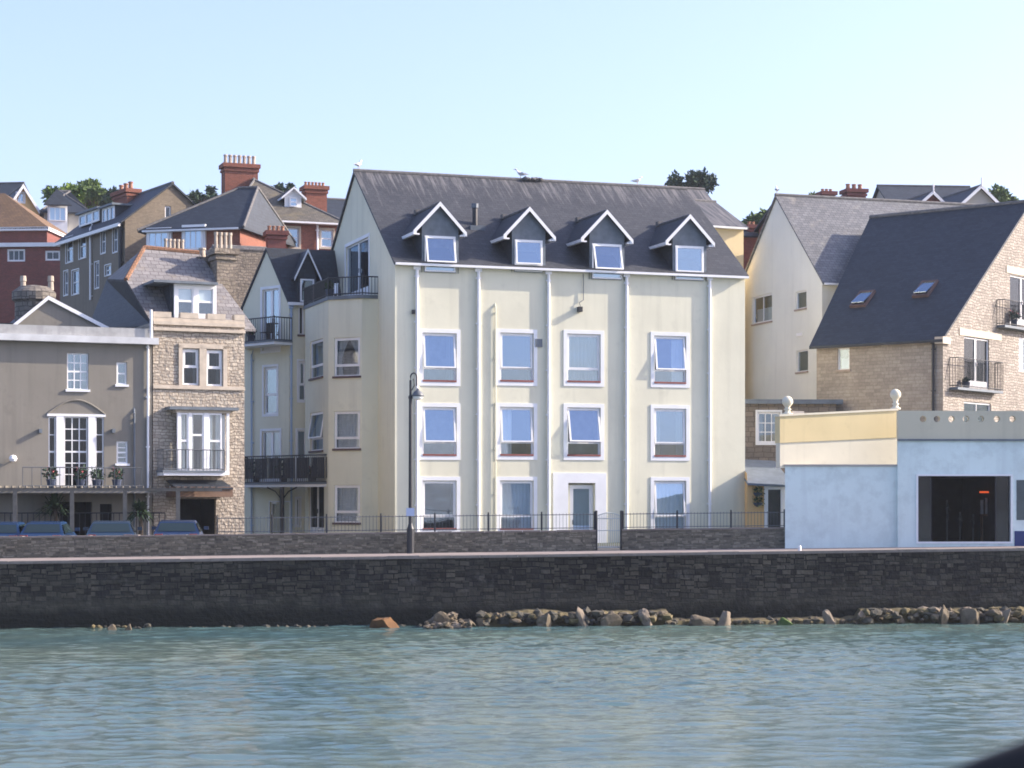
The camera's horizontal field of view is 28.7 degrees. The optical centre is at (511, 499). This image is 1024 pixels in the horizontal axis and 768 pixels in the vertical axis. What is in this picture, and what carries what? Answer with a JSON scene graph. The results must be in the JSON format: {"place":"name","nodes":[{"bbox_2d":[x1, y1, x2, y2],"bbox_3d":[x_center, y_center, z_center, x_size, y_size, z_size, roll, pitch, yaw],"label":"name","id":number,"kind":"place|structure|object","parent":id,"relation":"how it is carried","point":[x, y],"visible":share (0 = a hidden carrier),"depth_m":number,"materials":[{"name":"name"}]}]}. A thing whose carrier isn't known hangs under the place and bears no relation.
{"place":"outdoors","nodes":[
{"label":"outdoors","id":0,"kind":"place"},
{"bbox_2d":[0,622,1023,767],"bbox_3d":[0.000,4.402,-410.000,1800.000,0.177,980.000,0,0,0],"label":"water","id":1,"kind":"structure","parent":0,"point":[889,695],"depth_m":44.78,"materials":[{"name":"liquid"}]},
{"bbox_2d":[369,617,399,627],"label":"boulder","id":2,"kind":"object","parent":1,"relation":"on","point":[387,622],"visible":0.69,"depth_m":68.61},
{"bbox_2d":[91,606,1023,628],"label":"rubble","id":3,"kind":"object","parent":1,"relation":"on","point":[869,615],"visible":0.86,"depth_m":70.15,"materials":[{"name":"stone"}]},
{"bbox_2d":[600,611,622,625],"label":"boulder","id":4,"kind":"object","parent":3,"relation":"on","point":[610,618],"visible":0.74,"depth_m":69.48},
{"bbox_2d":[688,615,715,625],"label":"boulder","id":5,"kind":"object","parent":1,"relation":"on","point":[696,620],"visible":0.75,"depth_m":69.91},
{"bbox_2d":[960,608,979,623],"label":"boulder","id":6,"kind":"object","parent":1,"relation":"on","point":[969,615],"visible":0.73,"depth_m":71.12,"materials":[{"name":"stone"}]},
{"bbox_2d":[0,546,1023,560],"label":"promenade","id":7,"kind":"structure","parent":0,"point":[427,554],"depth_m":72.70,"materials":[{"name":"concrete"}]},
{"bbox_2d":[406,372,423,553],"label":"street lamp","id":8,"kind":"object","parent":7,"relation":"on","point":[417,394],"visible":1,"depth_m":73.53,"materials":[{"name":"metal"}]},
{"bbox_2d":[0,0,1023,220],"label":"sky","id":9,"kind":"structure","parent":0,"point":[804,97],"materials":[{"name":"blue"}]},
{"bbox_2d":[597,545,619,550],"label":"courtyard","id":10,"kind":"structure","parent":0,"point":[604,549],"depth_m":77.98,"materials":[{"name":"concrete"}]},
{"bbox_2d":[0,522,25,535],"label":"parked car","id":11,"kind":"object","parent":10,"relation":"on","point":[11,528],"visible":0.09,"depth_m":74.20,"materials":[{"name":"blue metal"}]},
{"bbox_2d":[20,521,79,535],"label":"parked car","id":12,"kind":"object","parent":10,"relation":"on","point":[47,528],"visible":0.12,"depth_m":74.18,"materials":[{"name":"blue metal"}]},
{"bbox_2d":[35,493,74,520],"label":"cordyline","id":13,"kind":"object","parent":10,"relation":"on","point":[53,504],"visible":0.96,"depth_m":78.02,"materials":[{"name":"green plant"}]},
{"bbox_2d":[0,512,164,534],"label":"forecourt railing","id":14,"kind":"object","parent":10,"relation":"on","point":[85,513],"visible":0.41,"depth_m":78.33,"materials":[{"name":"metal"}]},
{"bbox_2d":[0,486,221,530],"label":"pergola","id":15,"kind":"object","parent":10,"relation":"on","point":[14,489],"visible":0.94,"depth_m":77.56,"materials":[{"name":"brown wood"}]},
{"bbox_2d":[83,521,141,535],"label":"parked car","id":16,"kind":"object","parent":10,"relation":"on","point":[105,528],"visible":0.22,"depth_m":74.03,"materials":[{"name":"blue metal"}]},
{"bbox_2d":[126,498,155,534],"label":"cordyline","id":17,"kind":"object","parent":10,"relation":"on","point":[139,507],"visible":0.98,"depth_m":77.84,"materials":[{"name":"green plant"}]},
{"bbox_2d":[152,520,208,534],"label":"parked car","id":18,"kind":"object","parent":10,"relation":"on","point":[177,527],"visible":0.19,"depth_m":74.14,"materials":[{"name":"blue metal"}]},
{"bbox_2d":[351,543,969,556],"bbox_3d":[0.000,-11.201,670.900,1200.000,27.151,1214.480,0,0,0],"label":"ground","id":19,"kind":"structure","parent":0,"point":[604,544],"depth_m":84.90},
{"bbox_2d":[0,182,29,194],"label":"dark roof house","id":20,"kind":"structure","parent":19,"relation":"on","point":[7,188],"depth_m":168.01,"materials":[{"name":"stone"}]},
{"bbox_2d":[8,184,42,217],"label":"yellow gable house","id":21,"kind":"structure","parent":19,"relation":"on","point":[20,194],"depth_m":152.69,"materials":[{"name":"white paint"}]},
{"bbox_2d":[0,193,66,322],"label":"red brick block","id":22,"kind":"structure","parent":19,"relation":"on","point":[28,239],"depth_m":140.28,"materials":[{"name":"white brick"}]},
{"bbox_2d":[7,249,24,261],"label":"window","id":23,"kind":"structure","parent":22,"relation":"in","point":[13,255],"depth_m":140.34,"materials":[{"name":"white paint"}]},
{"bbox_2d":[39,189,87,232],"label":"white bay house","id":24,"kind":"structure","parent":19,"relation":"on","point":[61,209],"depth_m":149.77,"materials":[{"name":"paint"}]},
{"bbox_2d":[41,182,86,203],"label":"tree","id":25,"kind":"object","parent":19,"relation":"on","point":[48,191],"visible":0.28,"depth_m":159.24,"materials":[{"name":"green plant"}]},
{"bbox_2d":[0,276,158,534],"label":"brown house","id":26,"kind":"structure","parent":19,"relation":"on","point":[75,389],"depth_m":79.52,"materials":[{"name":"white paint"}]},
{"bbox_2d":[42,466,60,487],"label":"potted plant","id":27,"kind":"object","parent":26,"relation":"on","point":[54,473],"visible":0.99,"depth_m":78.12,"materials":[{"name":"green plant"}]},
{"bbox_2d":[65,353,89,391],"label":"sash window","id":28,"kind":"structure","parent":26,"relation":"in","point":[69,362],"depth_m":79.51,"materials":[{"name":"white paint"}]},
{"bbox_2d":[73,464,88,487],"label":"potted plant","id":29,"kind":"object","parent":26,"relation":"on","point":[80,475],"visible":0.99,"depth_m":78.52,"materials":[{"name":"green plant"}]},
{"bbox_2d":[115,362,128,386],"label":"sash window","id":30,"kind":"structure","parent":26,"relation":"in","point":[117,384],"depth_m":80.08,"materials":[{"name":"white paint"}]},
{"bbox_2d":[115,441,129,465],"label":"sash window","id":31,"kind":"structure","parent":26,"relation":"in","point":[117,463],"depth_m":80.10,"materials":[{"name":"white paint"}]},
{"bbox_2d":[58,177,106,208],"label":"tree","id":32,"kind":"object","parent":19,"relation":"on","point":[95,191],"visible":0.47,"depth_m":173.61,"materials":[{"name":"green plant"}]},
{"bbox_2d":[96,186,118,205],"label":"tree","id":33,"kind":"object","parent":19,"relation":"on","point":[106,198],"visible":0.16,"depth_m":171.03,"materials":[{"name":"green plant"}]},
{"bbox_2d":[53,181,195,317],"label":"tall tan house","id":34,"kind":"structure","parent":19,"relation":"on","point":[99,246],"depth_m":123.84,"materials":[{"name":"white paint"}]},
{"bbox_2d":[92,232,255,534],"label":"stone villa","id":35,"kind":"object","parent":19,"relation":"on","point":[201,324],"visible":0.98,"depth_m":81.69,"materials":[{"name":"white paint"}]},
{"bbox_2d":[183,349,197,384],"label":"sash window","id":36,"kind":"structure","parent":35,"relation":"in","point":[190,356],"depth_m":81.24,"materials":[{"name":"white paint"}]},
{"bbox_2d":[165,406,238,474],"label":"bay window","id":37,"kind":"structure","parent":35,"relation":"in","point":[197,427],"depth_m":80.94,"materials":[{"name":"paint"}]},
{"bbox_2d":[207,350,221,385],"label":"sash window","id":38,"kind":"structure","parent":35,"relation":"in","point":[214,357],"depth_m":81.68,"materials":[{"name":"white paint"}]},
{"bbox_2d":[187,184,218,203],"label":"tree","id":39,"kind":"object","parent":19,"relation":"on","point":[196,197],"visible":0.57,"depth_m":169.69,"materials":[{"name":"green plant"}]},
{"bbox_2d":[137,186,296,252],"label":"slate roofed terrace","id":40,"kind":"structure","parent":19,"relation":"on","point":[245,215],"depth_m":113.03,"materials":[{"name":"white paint"}]},
{"bbox_2d":[263,226,288,247],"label":"brick chimney stack","id":41,"kind":"object","parent":40,"relation":"on","point":[276,238],"visible":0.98,"depth_m":111.12,"materials":[{"name":"brick"}]},
{"bbox_2d":[205,244,266,310],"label":"stone party wall","id":42,"kind":"structure","parent":19,"relation":"on","point":[248,260],"depth_m":106.48,"materials":[{"name":"brown stone"}]},
{"bbox_2d":[219,154,339,249],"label":"red brick villa","id":43,"kind":"object","parent":19,"relation":"on","point":[309,221],"visible":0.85,"depth_m":120.65,"materials":[{"name":"brick"}]},
{"bbox_2d":[319,228,334,248],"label":"window","id":44,"kind":"structure","parent":43,"relation":"in","point":[332,230],"depth_m":119.92,"materials":[{"name":"wood"}]},
{"bbox_2d":[241,248,341,533],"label":"gabled apartment block","id":45,"kind":"structure","parent":19,"relation":"on","point":[274,402],"depth_m":95.56,"materials":[{"name":"white paint"}]},
{"bbox_2d":[260,285,280,353],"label":"french door","id":46,"kind":"structure","parent":45,"relation":"in","point":[274,297],"depth_m":96.05,"materials":[{"name":"white paint"}]},
{"bbox_2d":[262,364,278,416],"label":"window","id":47,"kind":"structure","parent":45,"relation":"in","point":[273,369],"depth_m":96.26,"materials":[{"name":"white paint"}]},
{"bbox_2d":[260,428,281,488],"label":"french door","id":48,"kind":"structure","parent":45,"relation":"in","point":[274,440],"depth_m":96.15,"materials":[{"name":"white paint"}]},
{"bbox_2d":[295,428,304,480],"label":"french door","id":49,"kind":"structure","parent":45,"relation":"in","point":[298,431],"depth_m":95.31,"materials":[{"name":"white paint"}]},
{"bbox_2d":[297,359,304,402],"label":"window","id":50,"kind":"structure","parent":45,"relation":"in","point":[299,361],"depth_m":95.24,"materials":[{"name":"white paint"}]},
{"bbox_2d":[297,306,304,336],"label":"window","id":51,"kind":"structure","parent":45,"relation":"in","point":[300,308],"depth_m":95.28,"materials":[{"name":"white paint"}]},
{"bbox_2d":[0,530,595,557],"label":"boundary wall","id":52,"kind":"structure","parent":19,"relation":"on","point":[260,544],"depth_m":73.59,"materials":[{"name":"stone"}]},
{"bbox_2d":[216,511,594,533],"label":"iron railing","id":53,"kind":"object","parent":52,"relation":"on","point":[381,516],"visible":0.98,"depth_m":74.24,"materials":[{"name":"metal"}]},
{"bbox_2d":[595,511,621,550],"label":"garden gate","id":54,"kind":"structure","parent":52,"relation":"attached to","point":[601,518],"depth_m":75.18,"materials":[{"name":"metal"}]},
{"bbox_2d":[327,198,344,217],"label":"slate house","id":55,"kind":"structure","parent":19,"relation":"on","point":[334,206],"depth_m":143.41,"materials":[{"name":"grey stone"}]},
{"bbox_2d":[0,547,1023,628],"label":"sea wall","id":56,"kind":"structure","parent":19,"relation":"on","point":[412,590],"depth_m":70.49,"materials":[{"name":"stone"}]},
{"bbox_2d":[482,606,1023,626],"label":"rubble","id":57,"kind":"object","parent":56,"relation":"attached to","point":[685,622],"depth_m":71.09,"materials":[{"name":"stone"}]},
{"bbox_2d":[303,169,748,542],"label":"apartment building","id":58,"kind":"structure","parent":19,"relation":"on","point":[565,347],"depth_m":90.09,"materials":[{"name":"white paint"}]},
{"bbox_2d":[308,339,322,380],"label":"window","id":59,"kind":"structure","parent":58,"relation":"in","point":[319,343],"depth_m":92.85,"materials":[{"name":"white paint"}]},
{"bbox_2d":[308,411,322,452],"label":"window","id":60,"kind":"structure","parent":58,"relation":"in","point":[319,415],"depth_m":92.98,"materials":[{"name":"white paint"}]},
{"bbox_2d":[310,487,323,532],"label":"bay door","id":61,"kind":"structure","parent":58,"relation":"in","point":[316,493],"depth_m":92.69,"materials":[{"name":"white paint"}]},
{"bbox_2d":[332,337,360,377],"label":"window","id":62,"kind":"structure","parent":58,"relation":"in","point":[340,343],"depth_m":89.97,"materials":[{"name":"white paint"}]},
{"bbox_2d":[332,411,360,450],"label":"window","id":63,"kind":"structure","parent":58,"relation":"in","point":[347,423],"depth_m":89.99,"materials":[{"name":"white paint"}]},
{"bbox_2d":[332,485,360,524],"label":"window","id":64,"kind":"structure","parent":58,"relation":"in","point":[347,497],"depth_m":89.99,"materials":[{"name":"white paint"}]},
{"bbox_2d":[345,232,369,294],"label":"french door","id":65,"kind":"structure","parent":58,"relation":"in","point":[356,252],"depth_m":94.08,"materials":[{"name":"white paint"}]},
{"bbox_2d":[419,328,459,385],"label":"window","id":66,"kind":"structure","parent":58,"relation":"in","point":[424,334],"depth_m":87.71,"materials":[{"name":"white paint"}]},
{"bbox_2d":[419,403,459,459],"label":"window","id":67,"kind":"structure","parent":58,"relation":"in","point":[422,406],"depth_m":87.63,"materials":[{"name":"white paint"}]},
{"bbox_2d":[419,477,459,531],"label":"window","id":68,"kind":"structure","parent":58,"relation":"in","point":[421,483],"depth_m":87.69,"materials":[{"name":"white paint"}]},
{"bbox_2d":[424,235,456,272],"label":"dormer window","id":69,"kind":"structure","parent":58,"relation":"in","point":[425,236],"depth_m":87.46,"materials":[{"name":"white paint"}]},
{"bbox_2d":[496,329,536,385],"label":"window","id":70,"kind":"structure","parent":58,"relation":"in","point":[504,332],"depth_m":88.81,"materials":[{"name":"white paint"}]},
{"bbox_2d":[496,403,536,459],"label":"window","id":71,"kind":"structure","parent":58,"relation":"in","point":[503,410],"depth_m":88.90,"materials":[{"name":"white paint"}]},
{"bbox_2d":[496,477,536,531],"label":"window","id":72,"kind":"structure","parent":58,"relation":"in","point":[512,497],"depth_m":89.05,"materials":[{"name":"white paint"}]},
{"bbox_2d":[514,239,542,271],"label":"dormer window","id":73,"kind":"structure","parent":58,"relation":"in","point":[516,262],"depth_m":88.87,"materials":[{"name":"white paint"}]},
{"bbox_2d":[568,485,592,529],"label":"door","id":74,"kind":"structure","parent":58,"relation":"in","point":[570,487],"depth_m":89.97,"materials":[{"name":"white paint"}]},
{"bbox_2d":[563,330,603,386],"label":"window","id":75,"kind":"structure","parent":58,"relation":"in","point":[581,348],"depth_m":90.08,"materials":[{"name":"white paint"}]},
{"bbox_2d":[563,403,603,459],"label":"window","id":76,"kind":"structure","parent":58,"relation":"in","point":[566,406],"depth_m":89.82,"materials":[{"name":"white paint"}]},
{"bbox_2d":[592,243,623,279],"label":"dormer window","id":77,"kind":"structure","parent":58,"relation":"in","point":[593,244],"depth_m":90.01,"materials":[{"name":"white paint"}]},
{"bbox_2d":[651,332,689,387],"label":"window","id":78,"kind":"structure","parent":58,"relation":"in","point":[676,370],"depth_m":91.45,"materials":[{"name":"white paint"}]},
{"bbox_2d":[651,405,689,460],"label":"window","id":79,"kind":"structure","parent":58,"relation":"in","point":[655,413],"depth_m":91.34,"materials":[{"name":"white paint"}]},
{"bbox_2d":[651,477,689,528],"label":"window","id":80,"kind":"structure","parent":58,"relation":"in","point":[666,492],"depth_m":91.45,"materials":[{"name":"white paint"}]},
{"bbox_2d":[675,245,703,279],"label":"dormer window","id":81,"kind":"structure","parent":58,"relation":"in","point":[676,246],"depth_m":91.43,"materials":[{"name":"white paint"}]},
{"bbox_2d":[642,184,711,199],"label":"roof block","id":82,"kind":"structure","parent":19,"relation":"on","point":[698,193],"depth_m":127.00,"materials":[{"name":"stone"}]},
{"bbox_2d":[664,167,718,193],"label":"tree","id":83,"kind":"object","parent":19,"relation":"on","point":[703,179],"visible":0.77,"depth_m":164.35,"materials":[{"name":"green plant"}]},
{"bbox_2d":[622,527,784,549],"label":"boundary wall","id":84,"kind":"structure","parent":19,"relation":"on","point":[708,538],"depth_m":75.41,"materials":[{"name":"stone"}]},
{"bbox_2d":[622,509,784,528],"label":"iron railing","id":85,"kind":"object","parent":84,"relation":"on","point":[710,513],"visible":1,"depth_m":75.59,"materials":[{"name":"metal"}]},
{"bbox_2d":[694,199,748,266],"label":"apartment wing","id":86,"kind":"structure","parent":19,"relation":"on","point":[728,226],"depth_m":113.33,"materials":[{"name":"tile"}]},
{"bbox_2d":[743,221,758,269],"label":"brick house","id":87,"kind":"structure","parent":19,"relation":"on","point":[750,236],"depth_m":135.20,"materials":[{"name":"brick"}]},
{"bbox_2d":[741,208,767,233],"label":"tree","id":88,"kind":"object","parent":19,"relation":"on","point":[756,218],"visible":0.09,"depth_m":149.53,"materials":[{"name":"green plant"}]},
{"bbox_2d":[744,459,784,526],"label":"lean to porch","id":89,"kind":"object","parent":19,"relation":"on","point":[768,476],"visible":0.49,"depth_m":92.03,"materials":[{"name":"beige paint"}]},
{"bbox_2d":[764,486,784,526],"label":"door","id":90,"kind":"structure","parent":89,"relation":"in","point":[774,496],"depth_m":92.01,"materials":[{"name":"white paint"}]},
{"bbox_2d":[745,399,842,472],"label":"stone annexe","id":91,"kind":"structure","parent":19,"relation":"on","point":[760,443],"depth_m":98.58,"materials":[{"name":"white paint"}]},
{"bbox_2d":[755,410,781,444],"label":"window","id":92,"kind":"structure","parent":91,"relation":"in","point":[759,432],"depth_m":98.67,"materials":[{"name":"white paint"}]},
{"bbox_2d":[754,184,868,233],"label":"hidden brick house","id":93,"kind":"structure","parent":19,"relation":"on","point":[853,191],"depth_m":132.63,"materials":[{"name":"brick"}]},
{"bbox_2d":[745,193,975,398],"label":"white gable house","id":94,"kind":"structure","parent":19,"relation":"on","point":[801,254],"depth_m":110.16,"materials":[{"name":"paint"}]},
{"bbox_2d":[751,293,771,325],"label":"window","id":95,"kind":"structure","parent":94,"relation":"in","point":[764,315],"depth_m":112.93,"materials":[{"name":"white paint"}]},
{"bbox_2d":[774,408,1023,547],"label":"seafront shelter","id":96,"kind":"object","parent":19,"relation":"on","point":[876,478],"visible":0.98,"depth_m":75.73,"materials":[{"name":"blue paint"}]},
{"bbox_2d":[918,476,931,541],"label":"glass door","id":97,"kind":"structure","parent":96,"relation":"in","point":[924,482],"depth_m":75.82,"materials":[{"name":"white"}]},
{"bbox_2d":[980,498,986,540],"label":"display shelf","id":98,"kind":"object","parent":96,"relation":"in","point":[982,514],"visible":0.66,"depth_m":79.00,"materials":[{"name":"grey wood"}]},
{"bbox_2d":[995,476,1009,541],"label":"glass door","id":99,"kind":"structure","parent":96,"relation":"in","point":[1002,483],"depth_m":75.91,"materials":[{"name":"white"}]},
{"bbox_2d":[1016,480,1023,519],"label":"side window","id":100,"kind":"structure","parent":96,"relation":"in","point":[1019,483],"depth_m":75.78,"materials":[{"name":"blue glass"}]},
{"bbox_2d":[809,200,1023,421],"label":"stone wing","id":101,"kind":"structure","parent":19,"relation":"on","point":[922,304],"depth_m":100.26,"materials":[{"name":"tile"}]},
{"bbox_2d":[836,348,850,371],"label":"window","id":102,"kind":"structure","parent":101,"relation":"in","point":[845,361],"depth_m":99.64,"materials":[{"name":"white paint"}]},
{"bbox_2d":[849,290,875,307],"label":"roof window","id":103,"kind":"structure","parent":101,"relation":"in","point":[863,297],"depth_m":102.02,"materials":[{"name":"blue glass"}]},
{"bbox_2d":[912,279,938,297],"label":"roof window","id":104,"kind":"structure","parent":101,"relation":"in","point":[925,288],"depth_m":100.25,"materials":[{"name":"blue glass"}]},
{"bbox_2d":[964,337,987,388],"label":"french door","id":105,"kind":"structure","parent":101,"relation":"in","point":[974,348],"depth_m":98.86,"materials":[{"name":"white paint"}]},
{"bbox_2d":[1010,275,1023,324],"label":"french door","id":106,"kind":"structure","parent":101,"relation":"in","point":[1016,283],"depth_m":102.67,"materials":[{"name":"white paint"}]},
{"bbox_2d":[872,184,970,199],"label":"long slate roof house","id":107,"kind":"structure","parent":19,"relation":"on","point":[893,191],"depth_m":148.61,"materials":[{"name":"tile"}]},
{"bbox_2d":[905,184,944,201],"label":"red gable house","id":108,"kind":"structure","parent":19,"relation":"on","point":[932,195],"depth_m":140.34,"materials":[{"name":"paint"}]},
{"bbox_2d":[941,178,998,203],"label":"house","id":109,"kind":"structure","parent":19,"relation":"on","point":[980,194],"depth_m":138.50,"materials":[{"name":"paint"}]},
{"bbox_2d":[988,183,1018,201],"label":"tree","id":110,"kind":"object","parent":19,"relation":"on","point":[1000,193],"visible":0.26,"depth_m":164.14,"materials":[{"name":"green plant"}]},
{"bbox_2d":[956,741,1023,767],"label":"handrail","id":111,"kind":"object","parent":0,"point":[1011,756],"visible":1,"depth_m":1.89,"materials":[{"name":"metal"}]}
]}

